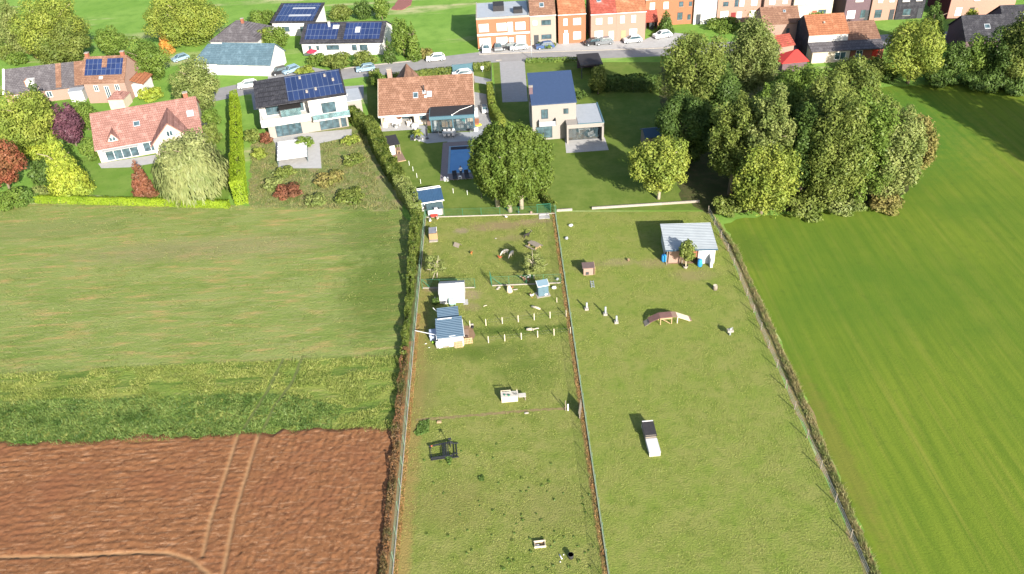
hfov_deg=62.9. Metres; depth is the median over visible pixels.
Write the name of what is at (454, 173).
sun lounger
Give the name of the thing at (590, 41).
parked car
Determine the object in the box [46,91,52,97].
window
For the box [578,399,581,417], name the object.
wooden gate
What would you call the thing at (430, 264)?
fruit tree
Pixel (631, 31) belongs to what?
window
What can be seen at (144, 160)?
terrace
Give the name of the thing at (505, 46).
parked car
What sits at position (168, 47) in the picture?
garden tree
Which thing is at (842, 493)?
dry grass
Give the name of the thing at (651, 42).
pavement
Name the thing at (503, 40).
window
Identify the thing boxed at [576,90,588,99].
bush
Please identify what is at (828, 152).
grove tree
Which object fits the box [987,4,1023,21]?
shaded house
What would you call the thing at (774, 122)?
grove tree
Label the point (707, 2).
window
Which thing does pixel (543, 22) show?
window
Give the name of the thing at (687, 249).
fruit tree
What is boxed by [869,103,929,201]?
grove tree
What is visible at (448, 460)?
weed patch
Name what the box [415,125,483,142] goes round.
patio
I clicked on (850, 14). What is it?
window
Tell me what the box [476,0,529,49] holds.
row house
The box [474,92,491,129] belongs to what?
side yard
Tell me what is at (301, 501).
ploughed field
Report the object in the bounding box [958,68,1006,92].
bush
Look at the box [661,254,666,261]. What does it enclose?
barrel
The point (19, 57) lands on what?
bush
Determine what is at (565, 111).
window
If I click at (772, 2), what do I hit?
window
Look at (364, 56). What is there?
bush
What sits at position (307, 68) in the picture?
bush
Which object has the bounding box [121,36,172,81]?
garden tree
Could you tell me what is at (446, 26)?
ground
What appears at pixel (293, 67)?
parked car
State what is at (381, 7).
garden tree
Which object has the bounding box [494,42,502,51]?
parked car
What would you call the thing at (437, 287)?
wire fence
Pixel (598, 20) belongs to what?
window
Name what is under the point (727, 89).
grove tree
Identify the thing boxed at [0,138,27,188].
garden tree
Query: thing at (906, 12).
window
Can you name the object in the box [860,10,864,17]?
window
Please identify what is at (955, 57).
street tree
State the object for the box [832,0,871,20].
row house
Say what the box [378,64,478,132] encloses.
tiled house
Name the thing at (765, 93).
grove tree
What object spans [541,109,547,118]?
window
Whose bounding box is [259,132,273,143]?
bush
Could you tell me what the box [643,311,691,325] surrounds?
arched bridge
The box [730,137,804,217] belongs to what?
grove tree
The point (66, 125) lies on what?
garden tree
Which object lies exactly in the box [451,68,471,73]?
parked car
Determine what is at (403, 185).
boundary hedge
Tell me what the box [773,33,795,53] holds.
red roofed shed
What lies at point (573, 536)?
weed tufts
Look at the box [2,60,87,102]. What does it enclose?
slate house
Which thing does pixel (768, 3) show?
row house
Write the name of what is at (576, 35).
window
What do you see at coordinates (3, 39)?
bush
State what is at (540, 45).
parked car
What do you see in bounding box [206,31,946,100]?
road
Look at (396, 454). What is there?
dry hedge
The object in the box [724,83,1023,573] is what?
sown field
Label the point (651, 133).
garden shed
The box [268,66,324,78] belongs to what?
parking area
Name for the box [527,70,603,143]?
modern house
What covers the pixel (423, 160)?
lawn
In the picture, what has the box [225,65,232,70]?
window
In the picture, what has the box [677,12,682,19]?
window
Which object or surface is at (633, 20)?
window
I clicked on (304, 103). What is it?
modern house
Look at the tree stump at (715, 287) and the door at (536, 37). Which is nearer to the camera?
the tree stump at (715, 287)
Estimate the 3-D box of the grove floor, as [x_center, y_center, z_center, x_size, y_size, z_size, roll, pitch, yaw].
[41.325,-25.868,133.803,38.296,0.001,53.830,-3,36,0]
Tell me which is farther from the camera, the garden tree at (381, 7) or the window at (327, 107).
the garden tree at (381, 7)
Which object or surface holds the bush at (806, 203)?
on the sown field at (901, 335)
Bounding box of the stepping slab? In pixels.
[539,213,549,218]
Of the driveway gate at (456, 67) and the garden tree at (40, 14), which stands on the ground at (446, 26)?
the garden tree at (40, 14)
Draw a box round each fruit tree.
[425,255,445,277]
[519,249,546,278]
[678,238,697,268]
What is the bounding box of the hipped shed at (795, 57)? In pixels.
[776,49,808,71]
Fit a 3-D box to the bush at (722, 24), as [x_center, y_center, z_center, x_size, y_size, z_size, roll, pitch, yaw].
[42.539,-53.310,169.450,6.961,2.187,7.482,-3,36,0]
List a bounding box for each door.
[105,147,139,160]
[275,122,302,136]
[319,118,339,129]
[480,38,491,48]
[534,35,538,44]
[564,33,567,43]
[609,31,613,39]
[621,30,625,40]
[649,22,653,29]
[696,14,700,23]
[864,10,869,19]
[871,49,877,59]
[888,9,894,19]
[916,8,922,17]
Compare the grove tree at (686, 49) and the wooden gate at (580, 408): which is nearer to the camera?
the wooden gate at (580, 408)
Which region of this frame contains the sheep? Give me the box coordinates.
[500,249,508,254]
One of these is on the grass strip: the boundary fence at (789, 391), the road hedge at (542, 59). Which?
the boundary fence at (789, 391)
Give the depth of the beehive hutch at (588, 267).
102.70 m
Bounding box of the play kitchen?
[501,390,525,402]
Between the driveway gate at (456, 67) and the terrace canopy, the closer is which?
the terrace canopy
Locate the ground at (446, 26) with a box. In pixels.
[0,0,1023,569]
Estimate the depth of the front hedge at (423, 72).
156.05 m
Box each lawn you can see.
[28,122,229,200]
[366,63,554,216]
[493,62,699,209]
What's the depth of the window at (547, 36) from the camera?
166.53 m
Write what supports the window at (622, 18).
in the row house at (630, 17)
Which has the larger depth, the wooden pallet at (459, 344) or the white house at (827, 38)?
the white house at (827, 38)
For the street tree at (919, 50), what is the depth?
138.97 m
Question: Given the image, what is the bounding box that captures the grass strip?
[709,211,879,573]
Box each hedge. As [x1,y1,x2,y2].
[33,195,230,208]
[228,89,248,205]
[348,105,405,189]
[378,346,408,573]
[387,66,451,77]
[393,174,422,213]
[399,208,423,358]
[472,61,490,71]
[486,81,505,126]
[526,56,576,62]
[536,190,556,211]
[590,73,661,92]
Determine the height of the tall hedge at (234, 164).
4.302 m
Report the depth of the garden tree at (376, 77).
151.81 m
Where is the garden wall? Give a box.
[557,200,699,211]
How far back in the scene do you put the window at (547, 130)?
132.58 m
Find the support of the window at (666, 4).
in the row house at (680, 12)
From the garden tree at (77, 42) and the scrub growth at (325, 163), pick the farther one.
the garden tree at (77, 42)
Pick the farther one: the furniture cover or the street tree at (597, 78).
the street tree at (597, 78)
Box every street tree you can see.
[588,64,606,93]
[655,10,674,33]
[866,55,888,79]
[883,17,946,83]
[919,0,946,50]
[943,41,971,77]
[962,33,995,73]
[964,8,978,14]
[982,22,1023,79]
[1001,10,1023,85]
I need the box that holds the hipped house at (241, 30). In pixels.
[209,18,273,43]
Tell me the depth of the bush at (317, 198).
119.83 m
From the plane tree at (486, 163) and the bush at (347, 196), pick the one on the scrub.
the bush at (347, 196)
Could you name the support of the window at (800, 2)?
in the row house at (806, 7)
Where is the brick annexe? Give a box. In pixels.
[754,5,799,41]
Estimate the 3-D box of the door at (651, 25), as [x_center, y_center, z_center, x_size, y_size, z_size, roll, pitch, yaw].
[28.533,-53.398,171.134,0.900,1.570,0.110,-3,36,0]
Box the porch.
[645,9,657,29]
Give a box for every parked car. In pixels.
[171,52,189,62]
[237,78,256,89]
[271,65,286,75]
[282,63,299,74]
[356,62,374,72]
[426,52,444,61]
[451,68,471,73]
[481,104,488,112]
[482,43,490,52]
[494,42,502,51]
[502,42,514,50]
[509,41,527,50]
[535,40,554,49]
[583,37,599,45]
[595,36,613,45]
[622,34,642,43]
[652,29,672,38]
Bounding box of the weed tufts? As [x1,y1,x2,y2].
[423,428,593,570]
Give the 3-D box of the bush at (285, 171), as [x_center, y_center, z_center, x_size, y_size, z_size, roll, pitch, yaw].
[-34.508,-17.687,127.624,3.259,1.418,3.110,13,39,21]
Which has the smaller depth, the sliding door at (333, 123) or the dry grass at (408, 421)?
the dry grass at (408, 421)
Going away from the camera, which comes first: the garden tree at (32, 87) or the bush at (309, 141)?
the bush at (309, 141)
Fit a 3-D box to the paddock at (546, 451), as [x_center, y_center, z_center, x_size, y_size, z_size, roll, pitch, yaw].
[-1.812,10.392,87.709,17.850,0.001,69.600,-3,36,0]
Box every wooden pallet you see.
[454,341,463,347]
[463,337,472,343]
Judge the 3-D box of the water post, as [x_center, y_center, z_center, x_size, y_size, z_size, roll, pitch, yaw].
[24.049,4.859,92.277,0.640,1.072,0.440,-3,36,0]
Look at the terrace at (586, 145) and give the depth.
131.10 m
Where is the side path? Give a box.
[474,76,490,83]
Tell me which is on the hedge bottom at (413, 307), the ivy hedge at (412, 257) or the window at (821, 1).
the ivy hedge at (412, 257)
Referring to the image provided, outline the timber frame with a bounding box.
[429,438,458,460]
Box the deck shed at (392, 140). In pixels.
[381,134,405,161]
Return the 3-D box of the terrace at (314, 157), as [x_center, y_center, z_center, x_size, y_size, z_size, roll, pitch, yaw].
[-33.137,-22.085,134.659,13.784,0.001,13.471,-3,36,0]
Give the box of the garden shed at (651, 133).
[640,127,661,145]
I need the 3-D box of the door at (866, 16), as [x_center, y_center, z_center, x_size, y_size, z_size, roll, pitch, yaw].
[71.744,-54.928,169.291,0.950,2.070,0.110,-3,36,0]
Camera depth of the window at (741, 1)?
170.32 m
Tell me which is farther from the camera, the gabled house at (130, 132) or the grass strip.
the gabled house at (130, 132)
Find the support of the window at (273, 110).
in the modern house at (304, 103)
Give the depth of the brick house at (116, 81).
152.51 m
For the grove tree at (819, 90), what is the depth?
111.51 m
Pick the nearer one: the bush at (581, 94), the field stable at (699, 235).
the field stable at (699, 235)
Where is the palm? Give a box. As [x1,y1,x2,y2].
[412,129,423,138]
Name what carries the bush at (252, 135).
on the scrub
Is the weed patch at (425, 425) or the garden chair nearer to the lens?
the weed patch at (425, 425)
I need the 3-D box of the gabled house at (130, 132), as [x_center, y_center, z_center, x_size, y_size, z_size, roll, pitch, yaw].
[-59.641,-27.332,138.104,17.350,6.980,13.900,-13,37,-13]
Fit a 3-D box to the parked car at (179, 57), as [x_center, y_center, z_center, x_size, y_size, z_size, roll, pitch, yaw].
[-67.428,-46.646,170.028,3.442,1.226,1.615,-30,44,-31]
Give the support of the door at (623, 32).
in the row house at (630, 17)
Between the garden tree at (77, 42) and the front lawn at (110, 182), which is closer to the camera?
the front lawn at (110, 182)
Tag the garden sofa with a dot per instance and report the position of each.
(386, 121)
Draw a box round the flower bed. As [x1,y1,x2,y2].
[391,0,411,9]
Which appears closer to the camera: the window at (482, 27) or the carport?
the carport
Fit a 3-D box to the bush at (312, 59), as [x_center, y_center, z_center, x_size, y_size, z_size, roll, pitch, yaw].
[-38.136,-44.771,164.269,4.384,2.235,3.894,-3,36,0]
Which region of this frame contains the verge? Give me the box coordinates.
[0,355,407,441]
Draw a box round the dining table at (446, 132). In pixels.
[442,130,455,133]
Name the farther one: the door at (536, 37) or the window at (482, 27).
the door at (536, 37)
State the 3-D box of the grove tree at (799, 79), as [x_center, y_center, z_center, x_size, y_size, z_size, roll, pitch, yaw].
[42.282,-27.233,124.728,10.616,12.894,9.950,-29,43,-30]
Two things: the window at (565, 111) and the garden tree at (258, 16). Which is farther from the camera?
the garden tree at (258, 16)
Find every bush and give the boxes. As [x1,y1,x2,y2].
[0,26,12,43]
[0,43,17,60]
[0,186,25,211]
[4,51,28,65]
[15,188,39,206]
[21,139,50,160]
[26,157,49,185]
[32,185,49,198]
[78,137,98,161]
[137,87,163,102]
[201,108,221,126]
[201,122,222,145]
[243,128,260,143]
[250,147,267,159]
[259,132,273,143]
[261,176,284,191]
[272,165,296,178]
[273,181,302,200]
[294,64,314,73]
[295,136,314,146]
[304,192,326,206]
[306,52,326,66]
[312,168,343,187]
[321,51,350,69]
[334,186,365,204]
[340,134,361,145]
[342,152,365,166]
[352,50,378,66]
[368,68,379,78]
[421,47,434,58]
[432,297,439,304]
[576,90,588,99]
[706,16,740,33]
[712,195,744,217]
[786,191,827,222]
[826,192,867,216]
[868,192,904,215]
[881,69,899,83]
[923,67,959,88]
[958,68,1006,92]
[1000,76,1023,96]
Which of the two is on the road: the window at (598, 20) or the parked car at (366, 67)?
the parked car at (366, 67)
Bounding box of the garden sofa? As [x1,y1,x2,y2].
[383,117,401,127]
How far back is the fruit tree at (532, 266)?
101.01 m
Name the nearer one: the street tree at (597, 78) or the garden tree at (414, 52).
the street tree at (597, 78)
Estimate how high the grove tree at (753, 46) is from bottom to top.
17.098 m
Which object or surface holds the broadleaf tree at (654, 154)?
on the neighbour lawn at (588, 180)
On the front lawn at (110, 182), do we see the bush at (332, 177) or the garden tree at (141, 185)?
the garden tree at (141, 185)
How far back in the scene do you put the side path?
154.42 m
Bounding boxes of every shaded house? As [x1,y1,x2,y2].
[946,13,1018,48]
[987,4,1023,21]
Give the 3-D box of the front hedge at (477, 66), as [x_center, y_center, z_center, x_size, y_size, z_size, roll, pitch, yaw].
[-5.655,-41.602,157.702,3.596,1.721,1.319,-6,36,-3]
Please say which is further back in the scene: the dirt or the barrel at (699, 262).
the barrel at (699, 262)
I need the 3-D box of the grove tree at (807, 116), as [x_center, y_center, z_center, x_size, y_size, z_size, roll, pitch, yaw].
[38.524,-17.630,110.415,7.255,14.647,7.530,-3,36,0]
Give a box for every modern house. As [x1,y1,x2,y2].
[253,68,362,137]
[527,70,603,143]
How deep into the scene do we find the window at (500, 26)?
164.51 m
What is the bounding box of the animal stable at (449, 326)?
[435,306,463,347]
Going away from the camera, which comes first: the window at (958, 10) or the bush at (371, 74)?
the bush at (371, 74)
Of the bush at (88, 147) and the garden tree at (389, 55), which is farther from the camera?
the garden tree at (389, 55)
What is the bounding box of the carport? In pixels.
[576,53,602,78]
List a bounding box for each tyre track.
[242,358,283,429]
[262,355,303,429]
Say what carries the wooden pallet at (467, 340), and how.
on the paddock at (546, 451)
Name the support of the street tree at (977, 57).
on the ground at (446, 26)
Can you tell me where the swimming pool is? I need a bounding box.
[440,141,472,180]
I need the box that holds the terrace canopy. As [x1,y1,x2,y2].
[277,139,307,165]
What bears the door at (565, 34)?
in the row house at (570, 21)
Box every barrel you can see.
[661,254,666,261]
[697,258,702,266]
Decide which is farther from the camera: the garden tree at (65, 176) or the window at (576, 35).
the window at (576, 35)
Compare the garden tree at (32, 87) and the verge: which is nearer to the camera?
the verge
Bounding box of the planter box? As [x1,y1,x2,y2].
[534,540,545,547]
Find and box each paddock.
[393,212,607,573]
[556,211,862,573]
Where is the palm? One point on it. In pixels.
(418, 132)
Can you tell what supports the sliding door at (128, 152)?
in the gabled house at (130, 132)
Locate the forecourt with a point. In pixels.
(360, 89)
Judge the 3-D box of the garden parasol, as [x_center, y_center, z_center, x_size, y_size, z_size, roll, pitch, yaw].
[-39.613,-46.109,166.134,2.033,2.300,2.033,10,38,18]
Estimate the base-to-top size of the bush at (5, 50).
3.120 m
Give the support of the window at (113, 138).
in the gabled house at (130, 132)
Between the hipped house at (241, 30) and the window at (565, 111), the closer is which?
the window at (565, 111)
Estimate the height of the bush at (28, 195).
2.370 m
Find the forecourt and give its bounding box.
[251,85,363,109]
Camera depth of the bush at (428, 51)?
164.05 m
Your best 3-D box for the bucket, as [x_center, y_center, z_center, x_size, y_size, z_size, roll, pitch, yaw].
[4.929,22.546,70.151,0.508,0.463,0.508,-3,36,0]
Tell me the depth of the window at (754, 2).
170.40 m
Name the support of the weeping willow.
on the front lawn at (110, 182)
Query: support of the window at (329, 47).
in the solar house at (349, 37)
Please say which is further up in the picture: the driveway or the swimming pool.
the driveway
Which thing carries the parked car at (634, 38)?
on the pavement
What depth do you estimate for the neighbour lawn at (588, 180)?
130.03 m
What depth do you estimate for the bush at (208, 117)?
142.59 m
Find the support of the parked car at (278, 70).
on the parking area
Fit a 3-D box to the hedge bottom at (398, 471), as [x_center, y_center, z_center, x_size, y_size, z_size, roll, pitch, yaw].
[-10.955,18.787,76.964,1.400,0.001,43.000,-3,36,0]
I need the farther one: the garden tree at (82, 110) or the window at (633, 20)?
the window at (633, 20)
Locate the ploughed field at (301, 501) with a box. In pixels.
[0,426,393,573]
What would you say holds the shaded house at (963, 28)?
on the ground at (446, 26)
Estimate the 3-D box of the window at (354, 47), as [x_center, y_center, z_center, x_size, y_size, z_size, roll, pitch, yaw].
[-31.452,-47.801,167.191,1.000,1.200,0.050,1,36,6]
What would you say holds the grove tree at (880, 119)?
on the grove floor
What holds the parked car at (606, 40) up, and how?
on the pavement
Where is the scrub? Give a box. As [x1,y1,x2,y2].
[247,126,402,210]
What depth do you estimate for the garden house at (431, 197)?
116.80 m
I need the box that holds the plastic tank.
[429,329,437,340]
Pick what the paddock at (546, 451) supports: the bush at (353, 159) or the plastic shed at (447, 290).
the plastic shed at (447, 290)
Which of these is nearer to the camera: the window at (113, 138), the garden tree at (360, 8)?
the window at (113, 138)
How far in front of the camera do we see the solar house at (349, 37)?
167.60 m
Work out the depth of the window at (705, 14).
171.90 m
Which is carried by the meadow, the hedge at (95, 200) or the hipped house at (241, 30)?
the hedge at (95, 200)
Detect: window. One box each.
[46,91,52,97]
[93,85,99,91]
[104,86,110,97]
[108,136,115,141]
[142,142,154,152]
[165,130,173,136]
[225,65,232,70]
[243,66,248,71]
[258,66,266,71]
[265,106,279,115]
[321,101,335,112]
[326,45,339,49]
[340,117,346,126]
[352,45,356,50]
[359,44,367,49]
[419,115,426,119]
[479,24,488,32]
[496,37,507,44]
[497,23,506,30]
[508,22,512,31]
[515,22,525,29]
[516,35,525,41]
[536,126,551,137]
[541,20,550,25]
[541,34,551,39]
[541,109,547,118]
[563,108,568,113]
[573,18,580,24]
[573,31,580,39]
[595,31,602,37]
[596,18,601,24]
[620,16,624,23]
[629,29,636,34]
[631,15,635,22]
[650,3,654,9]
[663,2,668,8]
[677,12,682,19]
[702,12,708,19]
[705,0,709,6]
[720,11,728,18]
[737,12,741,19]
[739,0,744,6]
[751,0,756,5]
[769,0,775,4]
[798,0,803,4]
[799,10,805,17]
[819,0,829,3]
[834,52,845,59]
[846,10,855,18]
[855,50,862,57]
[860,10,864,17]
[874,10,881,17]
[902,9,910,15]
[954,7,962,15]
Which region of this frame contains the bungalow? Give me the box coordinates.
[194,43,286,75]
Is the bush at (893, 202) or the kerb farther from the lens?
the kerb
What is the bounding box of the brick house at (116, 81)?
[81,50,153,109]
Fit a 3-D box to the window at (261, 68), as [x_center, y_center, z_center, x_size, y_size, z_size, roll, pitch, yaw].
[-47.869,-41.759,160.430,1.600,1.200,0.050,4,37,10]
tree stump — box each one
[507,285,512,292]
[712,284,717,290]
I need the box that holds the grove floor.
[658,67,908,213]
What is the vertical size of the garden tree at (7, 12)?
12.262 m
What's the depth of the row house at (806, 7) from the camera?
169.50 m
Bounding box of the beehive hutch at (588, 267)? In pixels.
[581,261,594,274]
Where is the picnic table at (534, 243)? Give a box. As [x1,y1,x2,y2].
[525,240,542,249]
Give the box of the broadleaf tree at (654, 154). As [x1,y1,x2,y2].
[627,134,691,199]
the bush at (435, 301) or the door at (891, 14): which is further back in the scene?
the door at (891, 14)
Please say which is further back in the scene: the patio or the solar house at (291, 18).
the solar house at (291, 18)
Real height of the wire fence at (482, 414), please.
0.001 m
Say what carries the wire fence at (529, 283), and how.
on the paddock at (546, 451)
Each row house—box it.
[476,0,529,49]
[527,0,555,45]
[555,0,585,43]
[586,0,616,40]
[615,0,646,40]
[645,0,693,25]
[692,0,717,24]
[716,0,762,22]
[762,0,792,6]
[792,0,833,17]
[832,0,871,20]
[868,0,897,20]
[894,0,925,19]
[927,0,1015,18]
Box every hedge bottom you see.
[380,341,413,573]
[401,218,424,341]
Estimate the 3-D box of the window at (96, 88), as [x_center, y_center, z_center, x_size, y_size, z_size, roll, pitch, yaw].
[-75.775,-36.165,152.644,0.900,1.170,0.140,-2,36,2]
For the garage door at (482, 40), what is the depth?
166.09 m
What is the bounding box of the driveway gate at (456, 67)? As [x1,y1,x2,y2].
[452,63,472,71]
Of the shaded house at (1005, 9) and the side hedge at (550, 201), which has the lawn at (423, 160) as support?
the side hedge at (550, 201)
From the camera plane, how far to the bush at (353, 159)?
129.53 m
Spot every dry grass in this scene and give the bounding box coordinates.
[393,313,420,573]
[552,214,607,573]
[711,212,883,573]
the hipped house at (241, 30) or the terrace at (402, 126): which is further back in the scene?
the hipped house at (241, 30)
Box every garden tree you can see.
[0,0,28,54]
[0,89,59,154]
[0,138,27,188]
[6,0,90,62]
[23,79,52,109]
[31,16,92,64]
[36,133,96,202]
[48,102,84,145]
[69,98,98,130]
[93,25,128,55]
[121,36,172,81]
[130,160,159,201]
[141,0,228,46]
[158,29,175,54]
[166,53,219,109]
[249,9,274,25]
[257,27,268,42]
[261,26,289,46]
[327,4,353,20]
[353,0,374,19]
[370,71,385,87]
[373,0,389,19]
[382,40,398,63]
[390,17,410,56]
[407,21,421,61]
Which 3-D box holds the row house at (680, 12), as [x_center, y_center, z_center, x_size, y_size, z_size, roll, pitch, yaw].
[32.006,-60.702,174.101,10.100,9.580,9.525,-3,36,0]
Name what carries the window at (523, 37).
in the row house at (503, 22)
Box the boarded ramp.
[463,329,468,337]
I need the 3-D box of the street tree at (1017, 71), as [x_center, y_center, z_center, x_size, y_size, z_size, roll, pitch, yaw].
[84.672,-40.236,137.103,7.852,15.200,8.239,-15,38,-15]
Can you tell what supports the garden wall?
on the neighbour lawn at (588, 180)
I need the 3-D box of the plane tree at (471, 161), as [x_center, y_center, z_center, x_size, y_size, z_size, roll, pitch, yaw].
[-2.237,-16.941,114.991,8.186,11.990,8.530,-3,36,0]
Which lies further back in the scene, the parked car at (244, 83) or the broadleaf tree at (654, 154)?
the parked car at (244, 83)
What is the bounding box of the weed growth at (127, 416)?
[0,391,343,445]
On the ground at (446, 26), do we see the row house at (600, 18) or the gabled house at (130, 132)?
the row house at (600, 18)
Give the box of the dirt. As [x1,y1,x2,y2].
[463,325,474,341]
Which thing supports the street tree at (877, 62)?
on the ground at (446, 26)
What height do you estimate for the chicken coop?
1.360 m
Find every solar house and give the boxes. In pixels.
[270,2,326,35]
[299,21,391,55]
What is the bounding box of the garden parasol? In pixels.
[307,49,316,52]
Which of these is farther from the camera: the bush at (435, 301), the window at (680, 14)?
the window at (680, 14)
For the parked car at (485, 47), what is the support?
on the pavement
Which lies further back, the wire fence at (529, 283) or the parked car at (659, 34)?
the parked car at (659, 34)
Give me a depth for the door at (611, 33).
166.41 m
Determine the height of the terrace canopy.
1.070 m
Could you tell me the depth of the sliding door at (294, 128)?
138.57 m
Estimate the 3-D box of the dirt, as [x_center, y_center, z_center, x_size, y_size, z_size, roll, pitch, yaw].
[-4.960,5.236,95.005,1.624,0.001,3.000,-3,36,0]
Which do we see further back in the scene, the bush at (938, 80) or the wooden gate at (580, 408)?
the bush at (938, 80)
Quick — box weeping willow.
[150,127,229,208]
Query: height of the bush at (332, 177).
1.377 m
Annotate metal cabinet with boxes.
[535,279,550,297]
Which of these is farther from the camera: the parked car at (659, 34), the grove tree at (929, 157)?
the parked car at (659, 34)
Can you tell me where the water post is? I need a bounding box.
[727,327,733,334]
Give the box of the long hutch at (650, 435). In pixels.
[641,420,660,456]
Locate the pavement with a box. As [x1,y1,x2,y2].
[479,33,688,53]
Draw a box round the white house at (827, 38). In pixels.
[794,13,885,63]
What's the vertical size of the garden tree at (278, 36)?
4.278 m
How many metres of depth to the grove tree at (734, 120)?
110.48 m
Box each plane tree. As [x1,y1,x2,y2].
[467,121,507,206]
[474,119,541,212]
[501,121,556,209]
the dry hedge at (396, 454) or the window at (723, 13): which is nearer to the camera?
the dry hedge at (396, 454)
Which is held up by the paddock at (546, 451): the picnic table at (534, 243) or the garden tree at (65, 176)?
the picnic table at (534, 243)
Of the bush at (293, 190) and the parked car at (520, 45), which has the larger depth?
the parked car at (520, 45)
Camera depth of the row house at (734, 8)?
170.89 m
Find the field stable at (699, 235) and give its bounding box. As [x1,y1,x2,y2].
[660,223,717,263]
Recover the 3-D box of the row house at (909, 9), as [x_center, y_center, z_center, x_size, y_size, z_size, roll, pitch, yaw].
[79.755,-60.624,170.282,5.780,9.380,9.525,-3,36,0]
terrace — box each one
[98,155,160,167]
[273,129,351,167]
[380,119,416,130]
[565,137,608,152]
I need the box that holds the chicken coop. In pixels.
[429,227,437,241]
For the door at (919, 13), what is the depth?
168.78 m
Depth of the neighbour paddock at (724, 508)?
82.25 m
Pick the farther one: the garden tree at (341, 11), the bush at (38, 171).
the garden tree at (341, 11)
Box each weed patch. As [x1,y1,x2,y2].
[414,418,429,435]
[445,456,451,465]
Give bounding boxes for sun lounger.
[452,170,457,180]
[464,169,469,178]
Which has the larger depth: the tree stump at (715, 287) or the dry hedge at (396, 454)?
the tree stump at (715, 287)
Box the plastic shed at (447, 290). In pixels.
[438,280,464,303]
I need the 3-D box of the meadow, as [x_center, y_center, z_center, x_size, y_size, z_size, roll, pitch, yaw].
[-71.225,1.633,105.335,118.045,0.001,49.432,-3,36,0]
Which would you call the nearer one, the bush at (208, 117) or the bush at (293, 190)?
the bush at (293, 190)
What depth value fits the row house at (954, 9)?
167.13 m
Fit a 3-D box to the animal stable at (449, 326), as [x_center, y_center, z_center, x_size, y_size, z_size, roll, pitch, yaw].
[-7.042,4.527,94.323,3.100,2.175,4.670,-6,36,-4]
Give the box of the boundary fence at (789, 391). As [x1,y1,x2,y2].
[708,206,867,573]
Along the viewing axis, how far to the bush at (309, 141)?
134.31 m
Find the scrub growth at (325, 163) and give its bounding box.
[248,131,398,209]
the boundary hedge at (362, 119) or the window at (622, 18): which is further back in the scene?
the window at (622, 18)
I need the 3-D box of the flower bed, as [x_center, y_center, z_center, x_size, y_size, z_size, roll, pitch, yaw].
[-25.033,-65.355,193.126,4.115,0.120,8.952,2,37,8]
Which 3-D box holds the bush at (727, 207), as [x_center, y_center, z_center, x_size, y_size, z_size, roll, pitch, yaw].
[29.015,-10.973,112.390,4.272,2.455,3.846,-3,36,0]
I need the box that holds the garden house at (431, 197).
[413,185,443,215]
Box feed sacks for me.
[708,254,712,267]
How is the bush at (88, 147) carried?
on the front lawn at (110, 182)
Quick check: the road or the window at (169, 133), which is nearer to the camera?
the window at (169, 133)
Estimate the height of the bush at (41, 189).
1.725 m
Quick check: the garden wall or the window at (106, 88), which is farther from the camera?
the window at (106, 88)
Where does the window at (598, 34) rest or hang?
in the row house at (600, 18)
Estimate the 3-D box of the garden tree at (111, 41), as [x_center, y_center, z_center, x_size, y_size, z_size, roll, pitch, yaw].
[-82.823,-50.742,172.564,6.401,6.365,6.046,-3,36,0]
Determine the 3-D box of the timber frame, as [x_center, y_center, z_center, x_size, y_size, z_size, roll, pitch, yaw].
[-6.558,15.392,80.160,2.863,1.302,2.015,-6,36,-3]
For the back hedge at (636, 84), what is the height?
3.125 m
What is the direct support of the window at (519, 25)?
in the row house at (503, 22)
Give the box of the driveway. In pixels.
[500,60,527,101]
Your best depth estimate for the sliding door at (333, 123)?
139.93 m
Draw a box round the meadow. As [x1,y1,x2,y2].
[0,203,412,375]
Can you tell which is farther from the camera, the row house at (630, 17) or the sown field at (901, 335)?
the row house at (630, 17)
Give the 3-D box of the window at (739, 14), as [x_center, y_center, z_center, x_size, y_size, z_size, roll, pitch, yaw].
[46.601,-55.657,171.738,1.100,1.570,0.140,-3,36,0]
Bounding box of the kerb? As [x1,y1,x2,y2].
[297,47,669,74]
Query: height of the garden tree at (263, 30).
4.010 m
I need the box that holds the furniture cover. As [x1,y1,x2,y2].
[411,122,418,128]
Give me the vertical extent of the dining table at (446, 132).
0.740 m
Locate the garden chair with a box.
[588,130,596,138]
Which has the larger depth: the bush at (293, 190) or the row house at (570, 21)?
the row house at (570, 21)
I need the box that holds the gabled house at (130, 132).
[89,91,208,162]
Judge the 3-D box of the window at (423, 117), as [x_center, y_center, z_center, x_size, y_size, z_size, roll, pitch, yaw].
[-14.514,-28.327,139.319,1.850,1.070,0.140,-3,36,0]
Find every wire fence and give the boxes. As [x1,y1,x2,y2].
[389,209,425,573]
[416,407,564,419]
[421,279,474,288]
[425,206,555,217]
[491,274,560,285]
[555,210,609,573]
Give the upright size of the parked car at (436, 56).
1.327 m
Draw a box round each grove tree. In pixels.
[653,87,711,163]
[654,30,728,102]
[695,58,743,132]
[706,90,761,194]
[720,10,787,95]
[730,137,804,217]
[738,80,796,181]
[751,80,798,147]
[765,62,827,119]
[786,99,837,196]
[794,70,853,120]
[802,86,877,205]
[821,53,883,106]
[839,86,906,203]
[869,92,903,131]
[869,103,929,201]
[903,110,939,182]
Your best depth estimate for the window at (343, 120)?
140.37 m
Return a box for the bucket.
[568,552,573,559]
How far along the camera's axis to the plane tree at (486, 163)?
109.85 m

